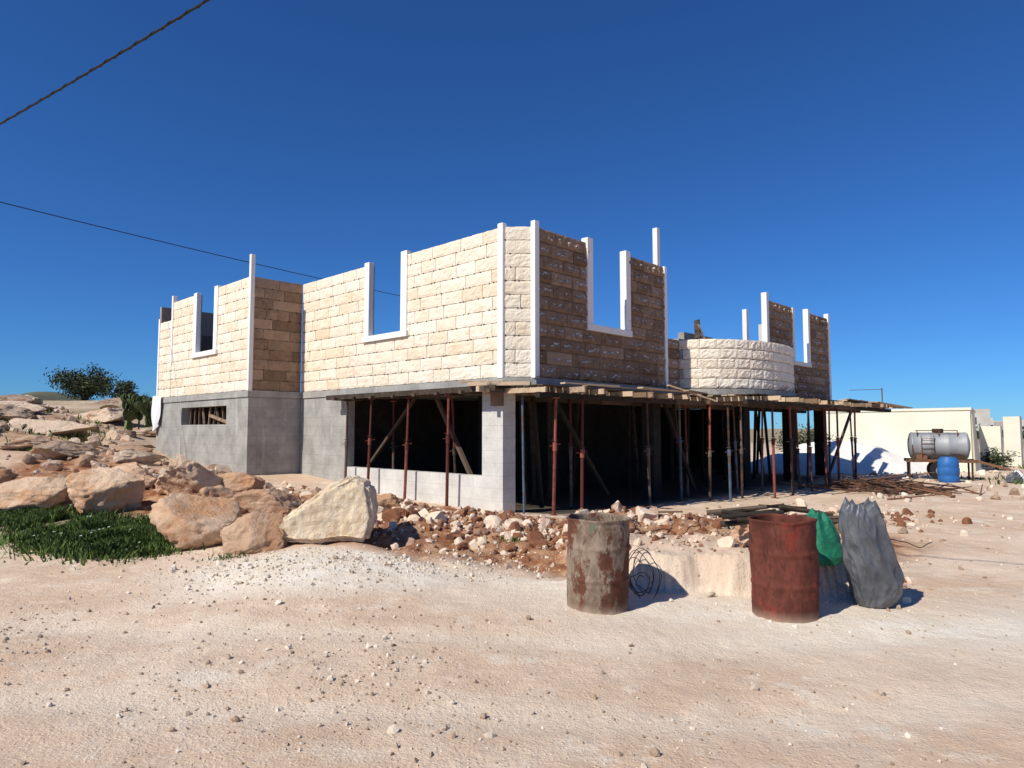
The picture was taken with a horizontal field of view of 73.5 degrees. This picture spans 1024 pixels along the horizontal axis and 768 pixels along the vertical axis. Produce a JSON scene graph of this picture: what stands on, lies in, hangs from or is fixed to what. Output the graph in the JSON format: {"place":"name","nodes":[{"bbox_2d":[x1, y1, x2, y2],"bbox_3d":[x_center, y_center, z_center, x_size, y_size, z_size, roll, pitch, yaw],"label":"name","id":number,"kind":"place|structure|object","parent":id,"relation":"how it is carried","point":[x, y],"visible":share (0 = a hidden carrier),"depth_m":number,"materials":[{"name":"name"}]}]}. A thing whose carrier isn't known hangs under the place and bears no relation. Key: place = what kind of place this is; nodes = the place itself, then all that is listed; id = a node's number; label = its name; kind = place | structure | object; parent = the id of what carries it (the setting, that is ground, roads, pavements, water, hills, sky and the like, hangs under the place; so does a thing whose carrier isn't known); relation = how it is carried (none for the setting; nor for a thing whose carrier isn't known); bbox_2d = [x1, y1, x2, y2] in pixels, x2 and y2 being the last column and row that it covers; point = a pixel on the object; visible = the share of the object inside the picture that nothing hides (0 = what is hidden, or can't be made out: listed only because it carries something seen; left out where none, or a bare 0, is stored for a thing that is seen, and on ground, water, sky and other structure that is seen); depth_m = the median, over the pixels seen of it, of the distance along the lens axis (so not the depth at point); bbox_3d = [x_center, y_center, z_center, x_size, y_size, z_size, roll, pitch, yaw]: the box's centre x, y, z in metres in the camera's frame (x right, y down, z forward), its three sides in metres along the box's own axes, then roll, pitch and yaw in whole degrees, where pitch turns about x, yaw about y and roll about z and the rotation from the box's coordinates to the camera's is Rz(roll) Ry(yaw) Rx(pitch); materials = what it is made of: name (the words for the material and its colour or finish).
{"place":"outdoors","nodes":[
{"label":"outdoors","id":0,"kind":"place"},
{"bbox_2d":[20,392,89,400],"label":"distant hill","id":1,"kind":"structure","parent":0,"point":[48,396],"depth_m":332.57,"materials":[{"name":"grey stone"}]},
{"bbox_2d":[0,407,164,461],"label":"hillside grass","id":2,"kind":"structure","parent":0,"point":[72,435],"depth_m":20.50,"materials":[{"name":"green plant"}]},
{"bbox_2d":[0,400,1023,767],"bbox_3d":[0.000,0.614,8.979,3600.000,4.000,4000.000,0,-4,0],"label":"ground","id":3,"kind":"structure","parent":0,"point":[918,678],"depth_m":4.93,"materials":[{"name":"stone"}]},
{"bbox_2d":[0,469,12,483],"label":"boulder","id":4,"kind":"object","parent":3,"relation":"on","point":[6,475],"visible":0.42,"depth_m":12.81,"materials":[{"name":"stone"}]},
{"bbox_2d":[0,404,34,420],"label":"rock outcrop","id":5,"kind":"object","parent":3,"relation":"on","point":[9,412],"visible":0.77,"depth_m":21.38,"materials":[{"name":"beige stone"}]},
{"bbox_2d":[0,394,37,403],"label":"rock outcrop","id":6,"kind":"object","parent":3,"relation":"on","point":[14,397],"visible":0.51,"depth_m":30.69,"materials":[{"name":"beige stone"}]},
{"bbox_2d":[0,401,46,413],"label":"rock outcrop","id":7,"kind":"object","parent":3,"relation":"on","point":[33,407],"visible":0.42,"depth_m":24.95,"materials":[{"name":"beige stone"}]},
{"bbox_2d":[0,435,51,449],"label":"rock outcrop","id":8,"kind":"object","parent":3,"relation":"on","point":[27,442],"visible":0.59,"depth_m":16.92,"materials":[{"name":"beige stone"}]},
{"bbox_2d":[25,395,42,403],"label":"rock outcrop","id":9,"kind":"object","parent":3,"relation":"on","point":[39,400],"visible":0.25,"depth_m":35.00,"materials":[{"name":"beige stone"}]},
{"bbox_2d":[0,476,71,510],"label":"boulder","id":10,"kind":"object","parent":3,"relation":"on","point":[33,491],"visible":0.64,"depth_m":11.54,"materials":[{"name":"stone"}]},
{"bbox_2d":[31,403,55,410],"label":"rock outcrop","id":11,"kind":"object","parent":3,"relation":"on","point":[51,408],"visible":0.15,"depth_m":27.81,"materials":[{"name":"beige stone"}]},
{"bbox_2d":[7,418,96,435],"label":"rock outcrop","id":12,"kind":"object","parent":3,"relation":"on","point":[59,427],"visible":0.66,"depth_m":20.15,"materials":[{"name":"beige stone"}]},
{"bbox_2d":[30,441,100,459],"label":"rock outcrop","id":13,"kind":"object","parent":3,"relation":"on","point":[58,450],"visible":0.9,"depth_m":15.61,"materials":[{"name":"beige stone"}]},
{"bbox_2d":[43,362,122,400],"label":"olive tree","id":14,"kind":"object","parent":3,"relation":"on","point":[82,385],"visible":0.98,"depth_m":40.89,"materials":[{"name":"green plant"}]},
{"bbox_2d":[65,466,144,515],"bbox_3d":[-6.598,1.794,11.256,1.344,0.889,1.099,0,-4,0],"label":"boulder","id":15,"kind":"object","parent":3,"relation":"on","point":[101,489],"visible":0.88,"depth_m":10.87,"materials":[{"name":"stone"}]},
{"bbox_2d":[74,407,135,422],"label":"rock outcrop","id":16,"kind":"object","parent":3,"relation":"on","point":[107,414],"visible":0.49,"depth_m":24.99,"materials":[{"name":"beige stone"}]},
{"bbox_2d":[92,397,119,403],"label":"rock outcrop","id":17,"kind":"object","parent":3,"relation":"on","point":[102,402],"visible":0.3,"depth_m":35.49,"materials":[{"name":"beige stone"}]},
{"bbox_2d":[0,503,212,569],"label":"grass","id":18,"kind":"structure","parent":3,"relation":"on","point":[77,537],"depth_m":9.14,"materials":[{"name":"green plant"}]},
{"bbox_2d":[99,400,121,409],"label":"rock outcrop","id":19,"kind":"object","parent":3,"relation":"on","point":[117,404],"visible":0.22,"depth_m":28.44,"materials":[{"name":"beige stone"}]},
{"bbox_2d":[104,398,120,402],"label":"rock outcrop","id":20,"kind":"object","parent":3,"relation":"on","point":[112,400],"visible":0.16,"depth_m":32.61,"materials":[{"name":"beige stone"}]},
{"bbox_2d":[0,405,231,477],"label":"hillside stones","id":21,"kind":"object","parent":3,"relation":"on","point":[88,459],"visible":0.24,"depth_m":17.65,"materials":[{"name":"beige stone"}]},
{"bbox_2d":[96,379,138,397],"bbox_3d":[-21.126,0.422,36.789,2.003,1.442,1.847,0,-4,0],"label":"shrub","id":22,"kind":"object","parent":3,"relation":"on","point":[127,387],"visible":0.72,"depth_m":36.55,"materials":[{"name":"green plant"}]},
{"bbox_2d":[101,440,155,447],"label":"rock outcrop","id":23,"kind":"object","parent":3,"relation":"on","point":[108,443],"visible":0.48,"depth_m":19.84,"materials":[{"name":"beige stone"}]},
{"bbox_2d":[108,445,153,451],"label":"rock outcrop","id":24,"kind":"object","parent":3,"relation":"on","point":[118,448],"visible":0.34,"depth_m":18.16,"materials":[{"name":"beige stone"}]},
{"bbox_2d":[112,462,157,487],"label":"boulder","id":25,"kind":"object","parent":3,"relation":"on","point":[150,479],"visible":0.38,"depth_m":13.01,"materials":[{"name":"stone"}]},
{"bbox_2d":[120,393,152,429],"bbox_3d":[-13.121,1.071,24.518,1.351,1.501,1.270,-2,-4,24],"label":"prickly pear cactus","id":26,"kind":"object","parent":3,"relation":"on","point":[137,406],"visible":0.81,"depth_m":24.29,"materials":[{"name":"green plant"}]},
{"bbox_2d":[113,449,165,463],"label":"rock outcrop","id":27,"kind":"object","parent":3,"relation":"on","point":[133,455],"visible":0.84,"depth_m":16.17,"materials":[{"name":"beige stone"}]},
{"bbox_2d":[133,426,155,436],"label":"rock outcrop","id":28,"kind":"object","parent":3,"relation":"on","point":[147,431],"visible":0.29,"depth_m":23.66,"materials":[{"name":"beige stone"}]},
{"bbox_2d":[155,454,222,495],"bbox_3d":[-5.801,1.689,12.230,1.199,0.879,0.966,0,-4,0],"label":"boulder","id":29,"kind":"object","parent":3,"relation":"on","point":[182,474],"visible":0.84,"depth_m":11.94,"materials":[{"name":"stone"}]},
{"bbox_2d":[149,492,243,549],"bbox_3d":[-4.061,1.791,8.757,1.193,0.782,0.808,0,-4,0],"label":"boulder","id":30,"kind":"object","parent":3,"relation":"on","point":[181,521],"visible":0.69,"depth_m":8.55,"materials":[{"name":"stone"}]},
{"bbox_2d":[199,485,236,498],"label":"boulder","id":31,"kind":"object","parent":3,"relation":"on","point":[220,491],"visible":0.29,"depth_m":10.62,"materials":[{"name":"stone"}]},
{"bbox_2d":[219,472,264,491],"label":"boulder","id":32,"kind":"object","parent":3,"relation":"on","point":[237,481],"visible":0.61,"depth_m":12.37,"materials":[{"name":"stone"}]},
{"bbox_2d":[219,511,289,554],"bbox_3d":[-3.102,1.804,8.266,0.808,0.571,0.626,0,-4,0],"label":"boulder","id":33,"kind":"object","parent":3,"relation":"on","point":[255,532],"visible":0.89,"depth_m":8.10,"materials":[{"name":"stone"}]},
{"bbox_2d":[229,488,302,515],"bbox_3d":[-3.848,1.849,10.623,1.140,0.480,0.717,0,-4,0],"label":"boulder","id":34,"kind":"object","parent":3,"relation":"on","point":[270,500],"visible":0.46,"depth_m":10.33,"materials":[{"name":"stone"}]},
{"bbox_2d":[300,492,318,499],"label":"boulder","id":35,"kind":"object","parent":3,"relation":"on","point":[309,496],"visible":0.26,"depth_m":11.67,"materials":[{"name":"stone"}]},
{"bbox_2d":[278,475,377,543],"bbox_3d":[-2.391,1.565,8.616,1.370,0.834,0.763,0,-4,-7],"label":"split boulder","id":36,"kind":"object","parent":3,"relation":"on","point":[345,509],"visible":0.88,"depth_m":8.31,"materials":[{"name":"stone"}]},
{"bbox_2d":[344,400,350,477],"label":"steel prop","id":37,"kind":"object","parent":3,"relation":"on","point":[346,439],"visible":0.82,"depth_m":16.25,"materials":[{"name":"brown metal"}]},
{"bbox_2d":[67,532,655,602],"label":"gravel heap stones","id":38,"kind":"object","parent":3,"relation":"on","point":[173,568],"visible":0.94,"depth_m":7.39,"materials":[{"name":"white gravel"}]},
{"bbox_2d":[367,399,374,478],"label":"steel prop","id":39,"kind":"object","parent":3,"relation":"on","point":[370,439],"visible":0.88,"depth_m":15.57,"materials":[{"name":"brown metal"}]},
{"bbox_2d":[17,433,732,561],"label":"grass tufts","id":40,"kind":"object","parent":3,"relation":"on","point":[231,556],"visible":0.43,"depth_m":7.95,"materials":[{"name":"green plant"}]},
{"bbox_2d":[377,493,402,508],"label":"boulder","id":41,"kind":"object","parent":3,"relation":"on","point":[388,500],"visible":0.34,"depth_m":10.46,"materials":[{"name":"stone"}]},
{"bbox_2d":[389,401,396,468],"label":"steel prop","id":42,"kind":"object","parent":3,"relation":"on","point":[393,451],"visible":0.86,"depth_m":16.58,"materials":[{"name":"brown metal"}]},
{"bbox_2d":[402,397,411,498],"bbox_3d":[-2.250,1.387,14.639,0.210,2.222,0.150,0,-4,0],"label":"steel prop","id":43,"kind":"object","parent":3,"relation":"on","point":[406,456],"visible":0.86,"depth_m":14.61,"materials":[{"name":"red metal"}]},
{"bbox_2d":[443,394,451,506],"bbox_3d":[-1.275,1.330,13.630,0.204,2.242,0.194,0,-4,0],"label":"steel prop","id":44,"kind":"object","parent":3,"relation":"on","point":[448,437],"visible":0.88,"depth_m":13.60,"materials":[{"name":"red metal"}]},
{"bbox_2d":[450,397,456,472],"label":"steel prop","id":45,"kind":"object","parent":3,"relation":"on","point":[453,446],"visible":0.73,"depth_m":14.94,"materials":[{"name":"brown metal"}]},
{"bbox_2d":[26,459,972,568],"bbox_3d":[-1.923,1.956,11.744,19.257,1.054,7.868,-1,-4,9],"label":"rubble","id":46,"kind":"object","parent":3,"relation":"on","point":[537,536],"visible":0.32,"depth_m":9.43,"materials":[{"name":"stone"}]},
{"bbox_2d":[521,395,524,513],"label":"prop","id":47,"kind":"object","parent":3,"relation":"on","point":[522,416],"visible":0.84,"depth_m":12.86,"materials":[{"name":"brown metal"}]},
{"bbox_2d":[151,220,912,512],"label":"house under construction","id":48,"kind":"structure","parent":3,"relation":"on","point":[496,324],"depth_m":16.85,"materials":[{"name":"beige stone"}]},
{"bbox_2d":[549,397,559,515],"bbox_3d":[0.786,1.324,12.514,0.205,2.169,0.156,0,-4,0],"label":"steel prop","id":49,"kind":"object","parent":3,"relation":"on","point":[555,444],"visible":0.93,"depth_m":12.48,"materials":[{"name":"red metal"}]},
{"bbox_2d":[567,399,574,507],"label":"steel prop","id":50,"kind":"object","parent":3,"relation":"on","point":[570,448],"visible":0.82,"depth_m":14.74,"materials":[{"name":"metal"}]},
{"bbox_2d":[578,399,586,507],"bbox_3d":[1.347,1.387,13.138,0.204,2.212,0.161,0,-4,0],"label":"steel prop","id":51,"kind":"object","parent":3,"relation":"on","point":[582,451],"visible":0.88,"depth_m":13.11,"materials":[{"name":"metal"}]},
{"bbox_2d":[565,512,629,614],"bbox_3d":[0.785,1.631,6.280,0.594,0.837,0.580,1,-3,0],"label":"oil drum","id":52,"kind":"object","parent":3,"relation":"on","point":[597,575],"visible":0.99,"depth_m":6.04,"materials":[{"name":"brown metal"}]},
{"bbox_2d":[629,548,661,598],"bbox_3d":[1.292,1.858,6.732,0.378,0.481,0.453,0,-4,0],"label":"tangled wire","id":53,"kind":"object","parent":3,"relation":"on","point":[631,586],"visible":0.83,"depth_m":6.72,"materials":[{"name":"metal"}]},
{"bbox_2d":[644,402,653,505],"bbox_3d":[2.941,1.514,14.793,0.204,2.245,0.174,0,-4,0],"label":"steel prop","id":54,"kind":"object","parent":3,"relation":"on","point":[648,466],"visible":0.96,"depth_m":14.76,"materials":[{"name":"red metal"}]},
{"bbox_2d":[632,511,716,523],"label":"scattered boards","id":55,"kind":"object","parent":3,"relation":"on","point":[668,512],"visible":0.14,"depth_m":9.16,"materials":[{"name":"brown wood"}]},
{"bbox_2d":[675,404,684,501],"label":"steel prop","id":56,"kind":"object","parent":3,"relation":"on","point":[679,442],"visible":0.98,"depth_m":15.72,"materials":[{"name":"metal"}]},
{"bbox_2d":[681,405,690,497],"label":"steel prop","id":57,"kind":"object","parent":3,"relation":"on","point":[686,456],"visible":0.92,"depth_m":16.67,"materials":[{"name":"metal"}]},
{"bbox_2d":[706,404,713,501],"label":"steel prop","id":58,"kind":"object","parent":3,"relation":"on","point":[710,451],"visible":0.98,"depth_m":15.66,"materials":[{"name":"brown metal"}]},
{"bbox_2d":[724,404,734,501],"bbox_3d":[4.979,1.579,15.718,0.204,2.251,0.222,0,-4,0],"label":"steel prop","id":59,"kind":"object","parent":3,"relation":"on","point":[729,465],"visible":0.98,"depth_m":15.69,"materials":[{"name":"metal"}]},
{"bbox_2d":[729,406,738,493],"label":"steel prop","id":60,"kind":"object","parent":3,"relation":"on","point":[736,465],"visible":0.98,"depth_m":17.49,"materials":[{"name":"brown metal"}]},
{"bbox_2d":[730,519,748,546],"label":"boulder","id":61,"kind":"object","parent":3,"relation":"on","point":[739,534],"visible":0.18,"depth_m":7.36,"materials":[{"name":"stone"}]},
{"bbox_2d":[737,405,745,498],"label":"steel prop","id":62,"kind":"object","parent":3,"relation":"on","point":[741,466],"visible":0.99,"depth_m":16.33,"materials":[{"name":"brown metal"}]},
{"bbox_2d":[759,408,765,490],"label":"steel prop","id":63,"kind":"object","parent":3,"relation":"on","point":[762,441],"visible":0.92,"depth_m":18.32,"materials":[{"name":"metal"}]},
{"bbox_2d":[627,514,912,587],"bbox_3d":[2.558,1.871,8.033,3.329,0.594,2.122,0,-4,0],"label":"bank rubble","id":64,"kind":"object","parent":3,"relation":"on","point":[727,540],"visible":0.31,"depth_m":7.50,"materials":[{"name":"stone"}]},
{"bbox_2d":[768,405,778,498],"bbox_3d":[6.265,1.620,16.428,0.204,2.240,0.168,0,-4,0],"label":"steel prop","id":65,"kind":"object","parent":3,"relation":"on","point":[773,439],"visible":0.98,"depth_m":16.41,"materials":[{"name":"red metal"}]},
{"bbox_2d":[747,513,819,622],"bbox_3d":[2.411,1.619,6.085,0.588,0.867,0.585,-2,-4,21],"label":"oil drum","id":66,"kind":"object","parent":3,"relation":"on","point":[784,565],"visible":0.98,"depth_m":5.85,"materials":[{"name":"red metal"}]},
{"bbox_2d":[785,406,795,494],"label":"steel prop","id":67,"kind":"object","parent":3,"relation":"on","point":[790,441],"visible":0.97,"depth_m":17.03,"materials":[{"name":"brown metal"}]},
{"bbox_2d":[792,408,800,488],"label":"steel prop","id":68,"kind":"object","parent":3,"relation":"on","point":[798,461],"visible":0.98,"depth_m":18.58,"materials":[{"name":"brown metal"}]},
{"bbox_2d":[576,502,1022,603],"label":"loose stones","id":69,"kind":"object","parent":3,"relation":"on","point":[904,599],"visible":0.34,"depth_m":9.84,"materials":[{"name":"beige stone"}]},
{"bbox_2d":[771,420,835,451],"bbox_3d":[13.802,2.741,31.460,3.728,2.132,3.685,0,-4,0],"label":"shrub","id":70,"kind":"object","parent":3,"relation":"on","point":[802,440],"visible":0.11,"depth_m":31.16,"materials":[{"name":"green plant"}]},
{"bbox_2d":[804,410,810,482],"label":"steel prop","id":71,"kind":"object","parent":3,"relation":"on","point":[807,441],"visible":0.66,"depth_m":20.81,"materials":[{"name":"brown metal"}]},
{"bbox_2d":[804,407,815,491],"bbox_3d":[7.814,1.715,17.969,0.204,2.224,0.167,0,-4,0],"label":"steel prop","id":72,"kind":"object","parent":3,"relation":"on","point":[810,460],"visible":0.98,"depth_m":17.94,"materials":[{"name":"brown metal"}]},
{"bbox_2d":[820,408,827,488],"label":"steel prop","id":73,"kind":"object","parent":3,"relation":"on","point":[825,460],"visible":0.9,"depth_m":18.71,"materials":[{"name":"brown metal"}]},
{"bbox_2d":[807,508,843,565],"bbox_3d":[3.022,1.486,6.706,0.478,0.514,0.317,1,-4,-17],"label":"green sack","id":74,"kind":"object","parent":3,"relation":"on","point":[828,543],"visible":0.48,"depth_m":6.60,"materials":[{"name":"plastic"}]},
{"bbox_2d":[822,409,828,484],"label":"steel prop","id":75,"kind":"object","parent":3,"relation":"on","point":[826,435],"visible":0.48,"depth_m":20.02,"materials":[{"name":"metal"}]},
{"bbox_2d":[828,410,831,480],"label":"steel prop","id":76,"kind":"object","parent":3,"relation":"on","point":[829,448],"visible":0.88,"depth_m":21.33,"materials":[{"name":"brown metal"}]},
{"bbox_2d":[834,408,840,482],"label":"steel prop","id":77,"kind":"object","parent":3,"relation":"on","point":[838,452],"visible":0.87,"depth_m":19.18,"materials":[{"name":"metal"}]},
{"bbox_2d":[751,440,927,473],"bbox_3d":[13.000,2.884,27.469,8.400,1.273,5.200,0,-4,0],"label":"sand heap","id":78,"kind":"object","parent":3,"relation":"on","point":[871,458],"visible":0.54,"depth_m":25.95,"materials":[{"name":"white sand"}]},
{"bbox_2d":[847,412,854,477],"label":"steel prop","id":79,"kind":"object","parent":3,"relation":"on","point":[852,452],"visible":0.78,"depth_m":22.89,"materials":[{"name":"metal"}]},
{"bbox_2d":[852,409,857,481],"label":"steel prop","id":80,"kind":"object","parent":3,"relation":"on","point":[855,449],"visible":0.85,"depth_m":20.24,"materials":[{"name":"metal"}]},
{"bbox_2d":[838,497,904,608],"bbox_3d":[3.308,1.554,6.317,0.593,1.032,0.426,0,-4,-6],"label":"plastic sack","id":81,"kind":"object","parent":3,"relation":"on","point":[875,575],"visible":0.98,"depth_m":6.15,"materials":[{"name":"grey plastic"}]},
{"bbox_2d":[780,472,982,499],"bbox_3d":[9.392,2.529,17.600,4.342,0.522,4.206,3,-5,-42],"label":"scrap timber heap","id":82,"kind":"object","parent":3,"relation":"on","point":[883,486],"visible":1,"depth_m":17.28,"materials":[{"name":"wood"}]},
{"bbox_2d":[826,407,981,471],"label":"flat roofed building","id":83,"kind":"structure","parent":3,"relation":"on","point":[891,430],"depth_m":28.06,"materials":[{"name":"beige paint"}]},
{"bbox_2d":[870,470,1023,501],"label":"yard debris stones","id":84,"kind":"object","parent":3,"relation":"on","point":[1014,491],"visible":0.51,"depth_m":17.94,"materials":[{"name":"beige stone"}]},
{"bbox_2d":[937,457,959,482],"bbox_3d":[13.350,2.631,20.972,0.600,0.800,0.600,0,-4,0],"label":"blue plastic barrel","id":85,"kind":"object","parent":3,"relation":"on","point":[948,469],"visible":0.84,"depth_m":20.75,"materials":[{"name":"blue plastic"}]},
{"bbox_2d":[904,429,1010,480],"bbox_3d":[14.183,2.239,21.891,2.861,1.620,1.110,-2,-4,26],"label":"water tank trailer","id":86,"kind":"object","parent":3,"relation":"on","point":[933,446],"visible":0.88,"depth_m":21.82,"materials":[{"name":"metal"}]},
{"bbox_2d":[974,409,1023,430],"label":"distant village","id":87,"kind":"object","parent":3,"relation":"on","point":[982,417],"visible":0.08,"depth_m":161.99,"materials":[{"name":"white paint"}]},
{"bbox_2d":[976,424,1023,438],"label":"distant trees","id":88,"kind":"object","parent":3,"relation":"on","point":[977,432],"visible":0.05,"depth_m":119.01,"materials":[{"name":"green plant"}]},
{"bbox_2d":[980,447,1020,469],"bbox_3d":[19.383,2.972,27.309,1.589,1.052,1.555,-4,-5,45],"label":"shrub","id":89,"kind":"object","parent":3,"relation":"on","point":[995,459],"visible":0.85,"depth_m":27.19,"materials":[{"name":"green plant"}]},
{"bbox_2d":[979,416,1023,467],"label":"garden wall","id":90,"kind":"structure","parent":3,"relation":"on","point":[991,436],"depth_m":31.05,"materials":[{"name":"beige paint"}]},
{"bbox_2d":[1005,471,1023,483],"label":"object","id":91,"kind":"object","parent":3,"relation":"on","point":[1012,476],"visible":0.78,"depth_m":20.35,"materials":[{"name":"grey stone"}]},
{"bbox_2d":[0,0,1023,428],"label":"sky","id":92,"kind":"structure","parent":0,"point":[858,163],"materials":[{"name":"blue"}]},
{"bbox_2d":[706,503,838,526],"bbox_3d":[2.844,1.403,7.317,1.395,0.212,0.991,0,-4,0],"label":"scrap wood pile","id":93,"kind":"object","parent":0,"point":[740,514],"visible":0.64,"depth_m":7.37,"materials":[{"name":"brown wood"}]},
{"bbox_2d":[636,515,931,547],"bbox_3d":[3.390,1.923,9.087,4.632,0.546,2.078,0,-4,0],"label":"loose wire","id":94,"kind":"object","parent":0,"point":[713,515],"visible":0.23,"depth_m":8.52,"materials":[{"name":"brown metal"}]},
{"bbox_2d":[960,464,1023,484],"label":"yard grass","id":95,"kind":"structure","parent":0,"point":[996,478],"depth_m":21.57,"materials":[{"name":"green plant"}]},
{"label":"utility pole","id":96,"kind":"object","parent":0,"visible":0},
{"bbox_2d":[0,202,399,295],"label":"overhead wire","id":97,"kind":"object","parent":96,"relation":"attached to","point":[161,241],"visible":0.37,"depth_m":22.27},
{"bbox_3d":[-24.160,-1.313,20.693,1.200,5.630,0.280,0,-4,0],"label":"utility pole","id":98,"kind":"object","parent":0,"visible":0},
{"bbox_2d":[0,0,209,124],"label":"power cable","id":99,"kind":"object","parent":98,"relation":"attached to","point":[170,22],"visible":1,"depth_m":8.07,"materials":[{"name":"black rubber"}]}
]}

